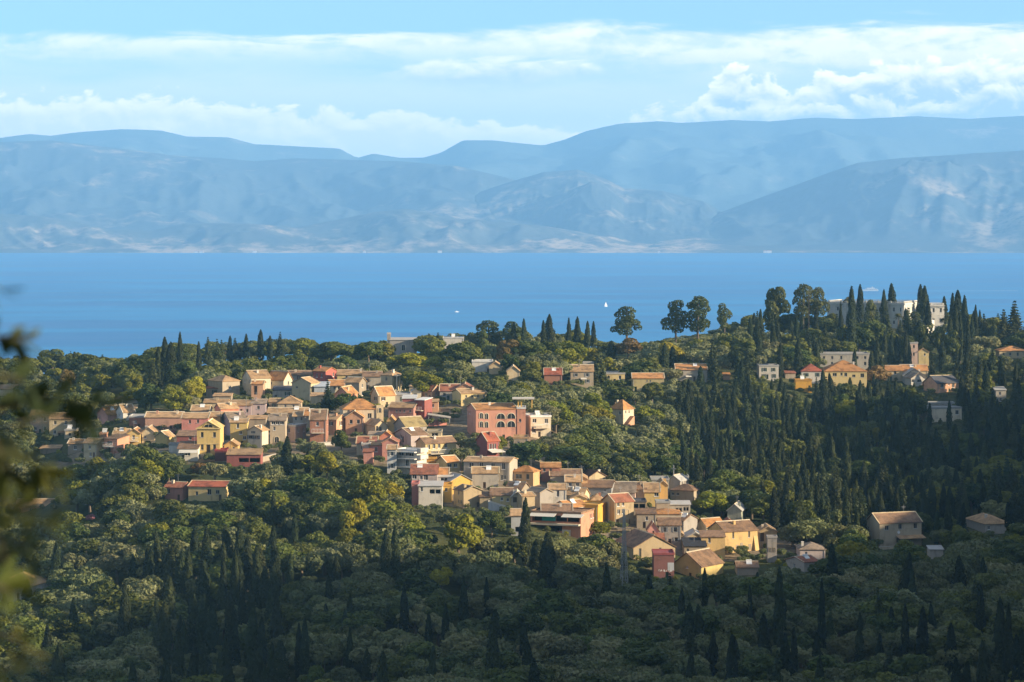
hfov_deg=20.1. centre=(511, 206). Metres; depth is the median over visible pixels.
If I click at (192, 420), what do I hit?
house
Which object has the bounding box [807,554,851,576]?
broadleaf tree
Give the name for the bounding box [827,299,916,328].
palace
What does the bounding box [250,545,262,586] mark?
cypress tree
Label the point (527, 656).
cypress tree
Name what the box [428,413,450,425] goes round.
carport
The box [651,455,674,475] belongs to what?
broadleaf tree
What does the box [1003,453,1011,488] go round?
conifer tree
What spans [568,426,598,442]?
broadleaf tree
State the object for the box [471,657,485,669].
olive tree
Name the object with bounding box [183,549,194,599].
cypress tree
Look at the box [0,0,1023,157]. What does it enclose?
sky
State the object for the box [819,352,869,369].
lodge
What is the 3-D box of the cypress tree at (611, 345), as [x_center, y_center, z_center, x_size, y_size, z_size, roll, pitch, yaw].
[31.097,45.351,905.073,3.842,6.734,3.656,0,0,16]
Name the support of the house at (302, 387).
on the hillside terrain
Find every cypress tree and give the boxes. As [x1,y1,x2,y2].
[0,597,10,617]
[21,585,32,603]
[41,625,51,648]
[50,642,67,679]
[51,540,62,569]
[67,597,80,648]
[117,579,132,642]
[127,662,137,681]
[128,555,138,578]
[142,544,149,577]
[143,547,154,577]
[152,551,159,575]
[153,530,163,573]
[155,347,160,381]
[156,601,172,660]
[159,336,167,383]
[160,575,168,599]
[160,660,171,681]
[162,576,175,619]
[163,341,176,381]
[173,614,182,646]
[174,550,187,594]
[176,332,182,362]
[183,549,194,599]
[186,647,199,681]
[189,526,200,577]
[195,559,210,606]
[196,341,201,369]
[199,526,212,568]
[219,542,227,561]
[219,554,227,607]
[221,524,233,557]
[221,659,235,681]
[227,335,233,361]
[229,550,240,605]
[233,526,245,572]
[236,548,245,595]
[241,536,252,591]
[243,333,249,358]
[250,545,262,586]
[256,329,264,361]
[257,566,272,608]
[266,335,273,359]
[266,524,276,572]
[269,491,277,527]
[269,538,281,582]
[269,548,281,594]
[281,436,293,475]
[281,517,287,538]
[286,553,293,586]
[290,513,298,543]
[294,623,302,681]
[299,618,309,674]
[303,552,312,576]
[304,451,310,473]
[313,449,322,476]
[325,573,333,600]
[331,555,341,581]
[346,627,353,668]
[361,648,371,681]
[376,650,388,681]
[379,529,392,580]
[388,527,400,580]
[399,584,409,632]
[425,611,432,642]
[426,645,436,675]
[440,604,449,642]
[458,575,469,628]
[483,577,489,617]
[485,628,500,672]
[486,609,501,642]
[511,322,516,339]
[518,497,531,565]
[519,616,529,655]
[521,318,526,339]
[521,640,532,664]
[527,658,539,681]
[528,538,540,574]
[537,531,557,588]
[540,320,546,342]
[545,314,554,341]
[566,318,571,340]
[573,316,581,343]
[584,321,590,346]
[590,321,596,346]
[602,563,612,594]
[605,341,616,358]
[620,551,628,570]
[660,343,669,368]
[667,346,676,368]
[677,588,685,613]
[679,444,689,480]
[679,602,694,639]
[680,436,688,457]
[682,392,691,414]
[685,652,696,677]
[686,379,694,410]
[692,451,703,482]
[694,604,705,657]
[696,366,704,391]
[700,420,706,450]
[700,568,708,606]
[703,451,713,481]
[707,631,718,676]
[712,444,718,472]
[718,432,723,453]
[723,400,733,429]
[724,421,733,449]
[724,633,738,679]
[730,387,737,413]
[731,399,738,429]
[734,636,739,660]
[737,359,744,390]
[742,382,746,401]
[744,458,751,476]
[745,374,753,398]
[746,431,757,466]
[746,585,752,617]
[747,317,753,337]
[752,319,760,341]
[754,326,763,352]
[757,385,763,404]
[757,612,771,655]
[768,394,774,419]
[769,423,777,454]
[769,487,780,533]
[772,566,786,644]
[775,324,780,341]
[776,342,783,377]
[776,437,785,461]
[777,377,782,401]
[778,482,790,525]
[779,633,793,675]
[781,395,791,419]
[781,449,785,468]
[785,413,791,438]
[788,320,793,334]
[789,627,798,674]
[790,401,797,439]
[790,443,796,464]
[793,318,800,340]
[793,338,802,375]
[793,474,804,503]
[797,414,805,443]
[800,461,810,499]
[802,397,809,420]
[809,397,814,422]
[809,451,815,472]
[811,632,822,656]
[812,308,818,329]
[813,340,820,368]
[814,482,820,515]
[814,656,824,678]
[815,444,825,472]
[817,578,826,648]
[818,391,826,424]
[818,494,826,516]
[825,541,837,576]
[826,436,837,458]
[827,373,834,392]
[835,438,840,458]
[837,301,843,341]
[840,450,851,488]
[841,492,851,526]
[845,286,857,351]
[854,507,859,525]
[854,626,864,661]
[855,390,861,426]
[855,430,866,460]
[856,284,864,322]
[857,380,863,401]
[858,461,866,487]
[859,399,867,421]
[862,474,866,497]
[866,380,871,402]
[866,492,871,513]
[867,351,874,383]
[872,378,880,396]
[873,339,879,364]
[874,633,883,655]
[877,490,885,511]
[882,330,887,353]
[887,283,896,302]
[887,333,895,364]
[887,606,897,631]
[891,488,898,511]
[893,335,900,364]
[898,557,910,590]
[900,603,909,663]
[903,329,908,363]
[903,552,914,574]
[906,343,911,363]
[908,569,916,600]
[909,477,916,510]
[915,606,928,655]
[918,285,929,321]
[924,301,931,334]
[927,403,932,426]
[927,481,936,522]
[928,603,936,628]
[933,510,940,544]
[938,338,946,370]
[939,483,946,517]
[941,296,948,329]
[944,497,953,530]
[944,623,956,674]
[946,400,952,430]
[946,486,956,518]
[949,293,954,319]
[950,657,964,681]
[951,290,961,323]
[951,555,966,585]
[952,306,960,359]
[956,375,966,412]
[956,503,966,528]
[958,313,963,362]
[958,388,963,410]
[961,295,969,331]
[961,353,969,380]
[961,660,971,681]
[963,325,965,355]
[963,390,970,416]
[965,315,970,359]
[968,434,975,456]
[969,315,975,344]
[973,305,978,335]
[975,584,985,633]
[976,357,983,375]
[976,469,982,482]
[976,640,990,681]
[978,310,981,335]
[978,480,986,512]
[981,364,990,391]
[993,596,1005,669]
[997,357,1006,385]
[1001,371,1007,393]
[1003,602,1013,679]
[1004,502,1014,530]
[1010,634,1023,681]
[1012,363,1017,389]
[1016,434,1021,461]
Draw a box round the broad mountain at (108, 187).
[0,140,543,230]
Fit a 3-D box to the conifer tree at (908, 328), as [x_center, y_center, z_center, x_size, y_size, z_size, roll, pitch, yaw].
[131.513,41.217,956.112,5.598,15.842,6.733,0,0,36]
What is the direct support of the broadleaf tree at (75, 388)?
on the hillside terrain
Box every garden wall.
[263,453,275,461]
[427,420,446,426]
[878,546,893,549]
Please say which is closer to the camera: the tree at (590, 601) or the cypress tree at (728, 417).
the tree at (590, 601)
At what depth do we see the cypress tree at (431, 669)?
471.12 m
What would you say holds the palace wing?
on the hillside terrain
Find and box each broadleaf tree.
[0,409,20,421]
[0,554,22,574]
[0,616,52,636]
[0,645,30,661]
[1,625,28,642]
[2,636,43,649]
[4,668,49,681]
[7,360,39,373]
[9,599,32,617]
[10,675,41,681]
[16,379,36,390]
[17,632,52,648]
[22,551,46,575]
[30,644,80,667]
[37,349,65,369]
[37,606,62,620]
[42,380,59,390]
[43,612,94,642]
[45,522,87,540]
[45,575,81,591]
[48,463,89,488]
[49,640,92,658]
[52,392,87,411]
[54,480,101,512]
[55,524,90,544]
[56,467,89,492]
[59,369,77,382]
[63,539,100,561]
[68,382,91,396]
[70,354,97,368]
[78,667,108,680]
[86,457,108,474]
[87,668,128,681]
[90,373,112,391]
[90,589,139,612]
[91,579,116,595]
[92,494,128,517]
[93,479,115,498]
[100,525,126,537]
[102,511,136,527]
[108,362,140,389]
[113,470,152,491]
[114,676,127,681]
[117,598,172,628]
[118,483,148,505]
[119,657,151,670]
[122,446,164,468]
[123,374,143,388]
[125,354,152,371]
[127,538,144,546]
[128,459,167,478]
[133,382,160,410]
[136,527,179,543]
[137,600,189,628]
[150,596,188,613]
[151,499,189,520]
[155,510,196,528]
[156,459,182,480]
[158,387,192,410]
[158,526,192,541]
[174,361,198,381]
[180,673,222,681]
[181,382,202,397]
[182,548,219,574]
[183,524,228,545]
[187,376,205,401]
[194,509,237,526]
[206,571,232,604]
[208,558,243,585]
[219,517,240,527]
[221,498,253,512]
[231,365,257,381]
[237,516,263,526]
[238,628,267,650]
[239,543,265,559]
[241,480,270,510]
[243,521,271,542]
[252,490,292,522]
[256,360,275,371]
[256,498,285,522]
[260,478,272,489]
[263,542,305,582]
[266,356,299,369]
[277,500,310,533]
[279,473,320,498]
[279,580,305,602]
[283,476,330,497]
[284,354,305,369]
[285,623,335,643]
[288,338,313,354]
[291,542,316,576]
[292,454,314,469]
[298,516,326,533]
[298,531,329,546]
[299,665,325,681]
[300,600,325,622]
[303,356,319,369]
[306,494,350,529]
[307,482,349,500]
[308,501,334,517]
[309,341,353,364]
[310,611,340,637]
[311,451,337,477]
[329,393,357,408]
[329,463,354,481]
[331,429,350,453]
[333,355,357,367]
[334,527,362,542]
[339,498,370,528]
[345,464,382,480]
[347,475,387,502]
[351,530,401,568]
[353,341,383,362]
[358,500,403,530]
[367,510,413,530]
[370,342,395,361]
[382,600,409,625]
[383,655,418,681]
[384,481,404,496]
[386,352,429,367]
[388,514,425,536]
[393,568,440,598]
[398,528,437,545]
[405,641,435,662]
[407,371,442,391]
[413,543,457,573]
[417,338,445,356]
[421,356,451,371]
[423,592,461,619]
[425,605,452,638]
[429,566,452,588]
[436,655,466,672]
[438,373,454,385]
[439,342,478,362]
[443,513,484,552]
[459,332,476,344]
[478,510,505,537]
[479,392,514,402]
[481,588,511,600]
[481,650,520,671]
[487,671,528,681]
[495,339,522,358]
[496,664,555,681]
[497,537,527,562]
[499,611,545,654]
[500,353,521,368]
[505,441,542,466]
[510,340,544,356]
[518,368,542,381]
[522,588,574,616]
[541,341,561,351]
[542,400,573,432]
[544,446,597,468]
[547,610,594,635]
[552,348,581,376]
[555,400,581,414]
[559,578,598,595]
[560,340,587,358]
[561,433,593,446]
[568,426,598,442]
[572,673,610,681]
[574,441,610,459]
[575,449,602,469]
[577,533,614,547]
[578,608,625,627]
[579,405,615,421]
[582,348,596,360]
[582,392,612,413]
[583,421,614,437]
[596,379,632,403]
[601,357,616,370]
[610,627,633,639]
[614,337,642,357]
[614,460,648,479]
[615,637,660,658]
[618,361,653,377]
[619,450,651,468]
[621,647,678,673]
[634,405,664,426]
[637,446,670,475]
[639,585,685,606]
[640,382,664,401]
[644,630,670,643]
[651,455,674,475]
[656,342,685,360]
[665,458,687,474]
[667,445,699,455]
[677,609,724,635]
[692,491,731,512]
[696,457,717,480]
[700,478,735,499]
[703,574,730,605]
[711,469,739,482]
[715,430,745,447]
[715,586,737,604]
[725,576,774,619]
[727,347,757,368]
[727,625,751,643]
[731,338,755,350]
[735,475,767,490]
[737,489,762,518]
[738,654,782,681]
[744,493,772,519]
[745,480,776,493]
[749,391,779,411]
[757,417,783,437]
[763,286,790,322]
[763,582,799,600]
[769,438,806,455]
[777,346,813,365]
[779,313,800,329]
[786,500,816,520]
[787,633,820,667]
[790,401,809,416]
[791,593,835,607]
[800,587,825,600]
[804,315,814,328]
[805,655,844,679]
[806,433,839,456]
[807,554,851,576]
[810,577,859,599]
[810,604,841,627]
[811,318,833,331]
[817,336,840,351]
[824,457,843,472]
[833,393,853,415]
[834,400,855,422]
[834,534,865,553]
[835,341,856,351]
[835,540,869,557]
[836,383,857,399]
[837,558,872,574]
[839,529,866,540]
[840,669,867,681]
[842,660,883,678]
[849,460,876,482]
[853,326,870,351]
[855,599,896,617]
[863,319,886,347]
[863,446,897,465]
[865,365,891,380]
[866,395,885,410]
[866,554,883,564]
[866,590,897,606]
[875,497,911,511]
[884,395,910,408]
[887,545,926,558]
[887,653,936,677]
[888,550,905,564]
[893,554,924,570]
[894,386,919,404]
[894,603,938,627]
[899,335,914,356]
[909,399,927,413]
[912,326,932,347]
[914,487,946,514]
[917,512,933,541]
[925,631,978,666]
[931,326,945,348]
[932,591,966,603]
[939,527,964,546]
[942,620,983,639]
[944,329,962,362]
[950,530,971,542]
[950,600,992,629]
[958,432,979,445]
[969,572,1007,598]
[972,485,1002,508]
[982,614,1023,638]
[984,558,1015,574]
[990,547,1012,561]
[991,539,1023,551]
[999,542,1023,556]
[1002,332,1023,348]
[1002,523,1023,537]
[1005,550,1023,570]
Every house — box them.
[0,384,17,395]
[0,573,47,600]
[17,498,54,511]
[30,410,48,432]
[48,412,75,436]
[64,425,73,438]
[67,437,85,454]
[83,431,103,460]
[97,406,116,423]
[99,428,107,437]
[103,428,129,453]
[112,427,131,434]
[115,403,135,421]
[124,398,137,403]
[126,421,142,444]
[129,414,144,427]
[141,424,159,442]
[144,411,184,428]
[154,429,174,444]
[164,480,188,500]
[176,430,196,441]
[176,435,200,460]
[181,412,210,429]
[187,480,233,500]
[190,404,212,411]
[196,418,224,454]
[203,397,230,410]
[208,375,240,394]
[209,411,223,422]
[214,402,239,411]
[222,411,246,434]
[223,438,240,447]
[226,448,263,466]
[229,416,249,442]
[231,399,253,416]
[242,369,271,394]
[246,424,269,447]
[250,379,265,398]
[250,398,268,414]
[266,406,308,423]
[268,398,281,406]
[269,413,288,445]
[270,370,292,388]
[272,385,291,397]
[277,395,302,406]
[287,369,312,381]
[287,423,306,441]
[291,376,319,400]
[292,411,303,422]
[303,408,313,427]
[309,409,328,441]
[312,365,336,380]
[313,381,330,391]
[328,379,345,393]
[328,413,345,434]
[334,382,358,397]
[336,369,364,378]
[339,399,383,430]
[344,376,366,395]
[345,410,364,433]
[355,435,379,454]
[361,442,370,454]
[362,370,382,389]
[364,418,388,433]
[368,439,381,455]
[370,385,395,406]
[379,429,394,439]
[381,435,399,459]
[386,414,395,432]
[386,444,398,473]
[387,402,416,418]
[393,416,427,431]
[393,427,428,446]
[395,392,410,401]
[397,447,427,473]
[402,394,417,401]
[410,387,421,398]
[410,458,438,485]
[414,397,432,418]
[414,435,457,455]
[418,481,443,507]
[421,384,439,398]
[427,429,442,435]
[435,455,460,471]
[438,467,449,474]
[438,472,453,481]
[439,383,460,400]
[443,334,463,347]
[443,482,452,502]
[446,471,473,493]
[451,387,487,406]
[452,483,482,507]
[456,376,473,388]
[462,455,518,485]
[471,466,499,487]
[472,359,492,372]
[475,431,504,455]
[488,360,502,373]
[490,487,513,505]
[505,476,529,490]
[506,364,519,381]
[510,489,520,507]
[510,508,525,535]
[512,397,533,433]
[513,434,528,455]
[513,459,540,485]
[516,490,535,512]
[526,411,551,437]
[526,486,553,507]
[530,507,593,538]
[540,462,560,482]
[540,503,572,510]
[543,367,562,384]
[547,483,567,502]
[549,462,582,482]
[557,499,585,507]
[564,474,582,490]
[566,486,590,499]
[569,359,593,387]
[570,492,587,501]
[580,467,588,482]
[582,361,593,363]
[582,479,615,496]
[582,500,605,521]
[583,469,606,478]
[590,493,602,500]
[601,486,634,524]
[606,371,624,385]
[610,399,634,425]
[612,481,637,497]
[615,528,675,560]
[631,373,664,391]
[635,508,656,528]
[636,481,646,497]
[643,482,660,506]
[646,519,664,539]
[649,476,669,495]
[652,549,674,577]
[656,477,668,498]
[656,502,681,524]
[656,510,681,549]
[669,484,701,504]
[673,363,707,381]
[674,548,724,579]
[679,512,698,531]
[681,528,684,548]
[681,533,706,553]
[684,528,699,536]
[697,517,722,530]
[699,525,725,559]
[706,519,758,553]
[726,496,745,519]
[734,559,759,575]
[757,364,778,380]
[757,523,777,546]
[766,535,777,562]
[784,554,818,571]
[794,376,811,392]
[795,541,826,559]
[800,363,821,384]
[866,505,925,546]
[883,365,902,380]
[899,364,928,377]
[901,367,925,382]
[903,371,925,385]
[909,342,917,363]
[917,405,961,421]
[918,348,928,365]
[923,375,958,392]
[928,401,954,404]
[966,513,1006,533]
[992,386,1006,401]
[995,346,1023,357]
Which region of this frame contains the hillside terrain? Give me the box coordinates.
[9,328,1023,681]
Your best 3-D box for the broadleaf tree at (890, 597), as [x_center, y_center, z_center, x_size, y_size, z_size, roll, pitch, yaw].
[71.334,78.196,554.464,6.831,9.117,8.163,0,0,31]
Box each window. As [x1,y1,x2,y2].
[274,436,279,441]
[484,421,488,427]
[496,413,505,418]
[496,421,504,426]
[507,413,515,418]
[507,420,515,426]
[662,527,667,532]
[672,527,678,531]
[673,537,679,541]
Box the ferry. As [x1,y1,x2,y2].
[862,287,877,290]
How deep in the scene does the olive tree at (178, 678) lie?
472.40 m
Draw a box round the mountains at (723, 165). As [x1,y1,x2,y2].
[0,116,1023,211]
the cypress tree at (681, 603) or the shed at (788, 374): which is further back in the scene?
the shed at (788, 374)
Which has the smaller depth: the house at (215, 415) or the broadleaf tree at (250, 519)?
the broadleaf tree at (250, 519)
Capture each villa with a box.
[380,369,405,391]
[387,332,416,355]
[466,402,516,438]
[820,360,867,387]
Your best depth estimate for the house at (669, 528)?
636.00 m
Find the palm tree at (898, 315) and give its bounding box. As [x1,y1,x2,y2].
[894,313,902,323]
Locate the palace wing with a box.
[929,303,944,332]
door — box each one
[206,445,209,453]
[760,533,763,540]
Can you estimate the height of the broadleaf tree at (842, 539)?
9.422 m
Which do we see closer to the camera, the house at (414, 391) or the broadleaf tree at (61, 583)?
the broadleaf tree at (61, 583)
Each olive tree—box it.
[0,423,33,438]
[0,429,37,439]
[0,524,35,534]
[0,656,31,665]
[2,663,40,672]
[8,486,23,500]
[10,434,35,444]
[11,465,31,476]
[14,517,37,526]
[18,444,32,452]
[27,373,41,379]
[28,525,55,538]
[28,588,71,609]
[35,541,67,558]
[39,558,73,577]
[49,569,77,576]
[55,595,105,616]
[59,604,93,613]
[61,552,92,572]
[64,655,83,665]
[66,573,109,588]
[68,661,108,676]
[72,487,97,512]
[72,658,123,669]
[77,535,114,548]
[77,565,113,581]
[78,418,101,433]
[78,522,106,537]
[79,616,115,649]
[84,646,116,659]
[92,553,141,584]
[93,607,112,635]
[96,621,144,642]
[98,463,127,476]
[98,542,131,558]
[100,394,110,400]
[102,485,121,497]
[106,519,139,536]
[106,610,135,623]
[106,631,152,658]
[112,532,136,543]
[113,641,162,666]
[118,504,154,520]
[119,545,143,557]
[120,580,158,599]
[122,574,164,597]
[123,552,164,576]
[130,510,155,531]
[134,472,164,489]
[136,488,162,500]
[136,669,158,681]
[139,670,181,681]
[147,619,195,649]
[152,539,186,554]
[160,455,184,478]
[181,395,201,408]
[185,578,207,594]
[198,462,228,479]
[199,540,233,552]
[207,359,229,366]
[212,533,235,549]
[212,665,251,677]
[214,611,247,641]
[227,476,261,500]
[232,511,256,526]
[248,462,282,473]
[257,469,285,483]
[265,635,291,653]
[269,453,303,470]
[276,651,310,678]
[281,516,299,536]
[282,552,332,572]
[283,631,318,643]
[284,638,311,671]
[288,584,325,607]
[304,441,325,453]
[305,511,339,539]
[305,546,343,574]
[309,642,342,671]
[311,601,346,614]
[313,579,345,597]
[315,598,346,606]
[319,632,345,664]
[322,634,363,666]
[322,666,361,681]
[325,360,354,371]
[328,552,354,579]
[330,542,370,571]
[344,594,388,619]
[346,553,368,569]
[349,645,394,680]
[350,571,395,588]
[351,560,380,578]
[354,638,394,666]
[359,579,395,595]
[362,517,404,535]
[364,542,385,563]
[371,628,400,639]
[374,493,404,505]
[378,556,409,571]
[383,593,418,610]
[385,652,413,675]
[388,634,421,653]
[393,551,420,570]
[393,593,421,610]
[396,609,432,633]
[398,659,442,675]
[400,545,425,567]
[411,597,438,612]
[414,557,452,576]
[418,612,457,645]
[435,509,460,526]
[440,633,480,651]
[441,369,469,382]
[443,360,474,373]
[444,628,475,645]
[446,676,479,681]
[448,447,474,469]
[453,435,467,446]
[454,550,478,581]
[459,593,490,617]
[464,436,479,455]
[467,536,504,554]
[468,577,493,593]
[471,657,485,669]
[475,550,512,564]
[477,379,501,392]
[478,638,513,651]
[483,344,502,360]
[483,556,519,573]
[484,574,513,587]
[484,598,507,613]
[497,606,518,635]
[500,566,528,581]
[506,587,537,603]
[512,399,541,412]
[515,640,548,653]
[516,355,541,369]
[520,648,548,659]
[528,404,560,421]
[528,630,571,657]
[534,394,555,400]
[535,352,563,362]
[536,662,567,681]
[537,656,582,670]
[539,537,570,559]
[541,360,556,374]
[541,437,566,448]
[542,638,586,658]
[545,563,579,582]
[554,546,570,566]
[554,666,592,681]
[555,571,577,587]
[558,424,577,433]
[563,562,597,581]
[563,584,594,597]
[564,591,583,604]
[567,542,607,558]
[568,555,599,570]
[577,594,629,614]
[587,555,620,568]
[587,573,615,585]
[587,637,622,656]
[588,566,619,576]
[589,464,631,479]
[590,541,621,558]
[590,578,614,598]
[592,649,632,661]
[596,606,627,616]
[599,591,639,601]
[600,673,639,681]
[607,358,632,370]
[607,473,628,480]
[610,570,644,588]
[613,424,629,434]
[613,616,644,627]
[620,672,656,681]
[624,392,646,404]
[626,599,671,621]
[629,474,650,481]
[631,664,664,674]
[633,622,660,632]
[641,414,672,426]
[642,440,671,454]
[644,613,681,629]
[645,350,670,367]
[657,367,682,384]
[658,577,702,595]
[662,626,703,641]
[667,659,711,676]
[668,639,704,657]
[679,346,699,362]
[682,637,710,656]
[685,350,709,362]
[690,342,728,357]
[692,674,725,681]
[694,631,728,659]
[698,489,740,515]
[704,603,737,617]
[714,647,727,670]
[716,617,756,639]
[717,638,750,653]
[723,645,771,663]
[728,596,755,615]
[741,593,786,611]
[753,355,767,364]
[756,347,777,362]
[756,602,788,623]
[757,669,811,681]
[759,566,795,578]
[759,609,806,634]
[762,341,784,348]
[777,525,805,548]
[782,572,811,585]
[786,518,830,541]
[790,645,824,666]
[793,583,814,598]
[816,609,857,638]
[821,509,844,522]
[822,536,838,549]
[824,523,846,539]
[824,667,856,681]
[826,633,871,662]
[828,594,857,602]
[829,572,867,589]
[833,611,871,630]
[838,524,868,539]
[840,566,880,580]
[849,628,875,640]
[854,587,899,601]
[860,581,899,594]
[862,623,886,653]
[863,635,896,655]
[868,564,899,580]
[876,571,918,586]
[885,588,924,605]
[891,637,914,652]
[891,673,921,681]
[907,633,936,650]
[913,567,939,584]
[913,622,954,635]
[914,665,949,679]
[916,588,939,603]
[927,529,948,544]
[927,563,970,580]
[932,597,962,619]
[934,572,964,584]
[935,648,978,667]
[936,672,976,681]
[950,554,979,568]
[950,665,993,680]
[953,539,992,552]
[963,550,994,558]
[968,537,992,545]
[971,336,1001,350]
[977,642,1002,660]
[980,499,1005,518]
[983,561,1014,573]
[983,592,1010,606]
[985,584,1023,600]
[985,606,1005,620]
[995,357,1013,371]
[996,596,1023,611]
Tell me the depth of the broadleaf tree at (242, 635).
506.67 m
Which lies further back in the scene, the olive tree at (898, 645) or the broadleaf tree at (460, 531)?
the broadleaf tree at (460, 531)
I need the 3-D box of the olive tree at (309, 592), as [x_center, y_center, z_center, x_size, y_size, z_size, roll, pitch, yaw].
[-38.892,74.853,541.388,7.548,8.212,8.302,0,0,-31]
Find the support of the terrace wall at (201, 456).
on the hillside terrain
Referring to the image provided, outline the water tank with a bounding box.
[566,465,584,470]
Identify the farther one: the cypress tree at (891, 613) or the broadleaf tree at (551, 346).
the broadleaf tree at (551, 346)
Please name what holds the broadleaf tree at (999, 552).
on the hillside terrain
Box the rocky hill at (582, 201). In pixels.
[474,170,720,243]
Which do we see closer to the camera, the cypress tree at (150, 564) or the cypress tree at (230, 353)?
the cypress tree at (150, 564)
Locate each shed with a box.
[40,444,62,454]
[168,442,178,451]
[206,385,217,398]
[212,393,232,399]
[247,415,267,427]
[310,392,323,404]
[363,448,373,463]
[368,431,381,437]
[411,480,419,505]
[427,456,436,462]
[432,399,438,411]
[479,491,492,508]
[655,499,669,508]
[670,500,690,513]
[722,372,730,379]
[784,370,795,378]
[926,545,943,558]
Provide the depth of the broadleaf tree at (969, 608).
549.68 m
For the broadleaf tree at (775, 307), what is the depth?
987.65 m
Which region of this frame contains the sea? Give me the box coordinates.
[0,253,1023,373]
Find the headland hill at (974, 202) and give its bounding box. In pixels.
[648,150,1023,251]
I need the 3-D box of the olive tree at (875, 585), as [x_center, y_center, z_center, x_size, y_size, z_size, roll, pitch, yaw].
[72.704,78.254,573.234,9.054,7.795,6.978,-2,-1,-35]
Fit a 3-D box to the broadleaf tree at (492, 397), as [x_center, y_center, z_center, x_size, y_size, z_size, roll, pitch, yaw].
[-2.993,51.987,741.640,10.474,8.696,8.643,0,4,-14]
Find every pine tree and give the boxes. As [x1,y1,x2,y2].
[174,345,191,361]
[182,344,196,362]
[222,342,227,357]
[274,339,289,352]
[469,320,504,342]
[472,331,481,344]
[477,329,488,358]
[502,321,520,339]
[610,306,641,337]
[660,300,688,342]
[681,296,710,338]
[717,303,732,332]
[792,283,814,323]
[805,287,829,315]
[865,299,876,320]
[909,311,923,331]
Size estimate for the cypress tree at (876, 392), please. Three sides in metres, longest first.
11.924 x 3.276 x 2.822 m
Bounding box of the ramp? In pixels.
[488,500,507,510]
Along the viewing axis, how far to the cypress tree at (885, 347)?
928.52 m
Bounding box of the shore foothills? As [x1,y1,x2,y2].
[0,209,1023,252]
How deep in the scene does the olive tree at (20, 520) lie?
647.18 m
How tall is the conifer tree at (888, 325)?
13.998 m
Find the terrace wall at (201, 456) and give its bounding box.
[158,451,204,458]
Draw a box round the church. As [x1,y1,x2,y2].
[669,465,689,491]
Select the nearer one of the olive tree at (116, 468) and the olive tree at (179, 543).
the olive tree at (179, 543)
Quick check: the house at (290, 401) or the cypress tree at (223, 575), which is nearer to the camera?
the cypress tree at (223, 575)
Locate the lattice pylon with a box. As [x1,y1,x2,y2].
[618,508,630,584]
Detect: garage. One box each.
[214,448,227,460]
[633,498,646,518]
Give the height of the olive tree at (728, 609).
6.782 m
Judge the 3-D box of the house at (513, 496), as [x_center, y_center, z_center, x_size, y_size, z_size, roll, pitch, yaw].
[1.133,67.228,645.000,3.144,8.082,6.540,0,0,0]
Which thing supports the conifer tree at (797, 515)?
on the hillside terrain
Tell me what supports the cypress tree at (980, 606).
on the hillside terrain
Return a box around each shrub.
[0,288,136,681]
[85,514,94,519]
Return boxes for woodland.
[0,329,1023,681]
[72,284,1023,681]
[190,463,208,474]
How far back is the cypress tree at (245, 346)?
984.40 m
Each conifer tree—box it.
[144,360,162,388]
[148,607,160,645]
[155,527,181,581]
[159,549,179,591]
[162,360,181,388]
[196,541,213,578]
[201,337,212,363]
[213,339,222,363]
[219,340,225,359]
[230,338,242,360]
[250,542,269,589]
[275,332,285,359]
[320,380,335,411]
[592,342,608,383]
[667,573,672,591]
[673,381,684,412]
[675,407,686,439]
[675,421,687,447]
[683,622,701,658]
[685,419,692,447]
[688,444,694,481]
[689,417,706,457]
[698,389,708,414]
[699,398,706,427]
[703,417,718,456]
[705,385,709,407]
[706,340,720,380]
[706,352,722,380]
[706,432,718,458]
[708,381,721,409]
[716,395,725,429]
[723,440,737,470]
[729,348,743,386]
[735,380,743,414]
[736,440,743,457]
[736,451,743,472]
[741,367,752,401]
[741,394,750,432]
[741,454,752,475]
[743,427,757,462]
[744,347,756,378]
[744,360,750,377]
[750,387,759,415]
[753,311,759,324]
[754,443,763,474]
[755,444,768,473]
[757,422,769,460]
[757,477,767,516]
[761,324,767,341]
[762,458,773,481]
[766,419,775,443]
[768,314,774,336]
[768,446,774,470]
[770,454,779,479]
[776,476,789,520]
[780,424,787,440]
[780,500,790,534]
[782,458,794,489]
[788,501,803,543]
[790,472,794,491]
[791,390,796,402]
[791,461,805,491]
[792,499,806,539]
[798,497,807,523]
[799,407,806,436]
[804,328,814,354]
[804,424,814,456]
[805,419,809,442]
[805,436,812,468]
[807,434,817,472]
[808,483,815,500]
[808,492,814,508]
[812,377,820,406]
[814,429,823,458]
[816,470,825,501]
[817,376,829,410]
[819,507,831,542]
[820,467,828,497]
[821,609,835,648]
[822,399,834,432]
[825,494,831,511]
[829,463,842,497]
[829,468,841,510]
[829,469,841,496]
[830,314,838,332]
[830,486,842,524]
[832,382,838,397]
[840,484,843,504]
[841,480,852,503]
[842,440,853,484]
[848,489,852,516]
[851,494,858,524]
[854,479,858,492]
[857,497,870,539]
[858,487,869,516]
[860,461,872,497]
[862,310,872,348]
[862,383,867,403]
[869,482,877,504]
[870,489,876,512]
[871,309,880,345]
[871,453,883,486]
[874,587,885,633]
[877,466,886,500]
[880,643,895,673]
[882,462,892,489]
[884,378,890,397]
[886,314,892,333]
[891,464,898,487]
[894,320,903,336]
[894,469,903,493]
[897,478,908,503]
[900,486,908,510]
[902,308,912,338]
[904,481,908,501]
[907,485,916,510]
[928,355,936,376]
[952,352,960,380]
[956,365,973,395]
[957,499,968,531]
[958,484,972,517]
[967,353,976,375]
[968,580,977,604]
[968,653,974,668]
[970,365,975,385]
[971,388,981,421]
[974,376,982,411]
[978,640,991,676]
[979,313,989,347]
[980,476,1004,512]
[984,346,997,373]
[988,391,996,412]
[989,318,1000,346]
[989,465,1000,488]
[996,309,1010,347]
[996,460,1006,489]
[1002,301,1023,346]
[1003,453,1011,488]
[1003,464,1016,490]
[1005,485,1022,521]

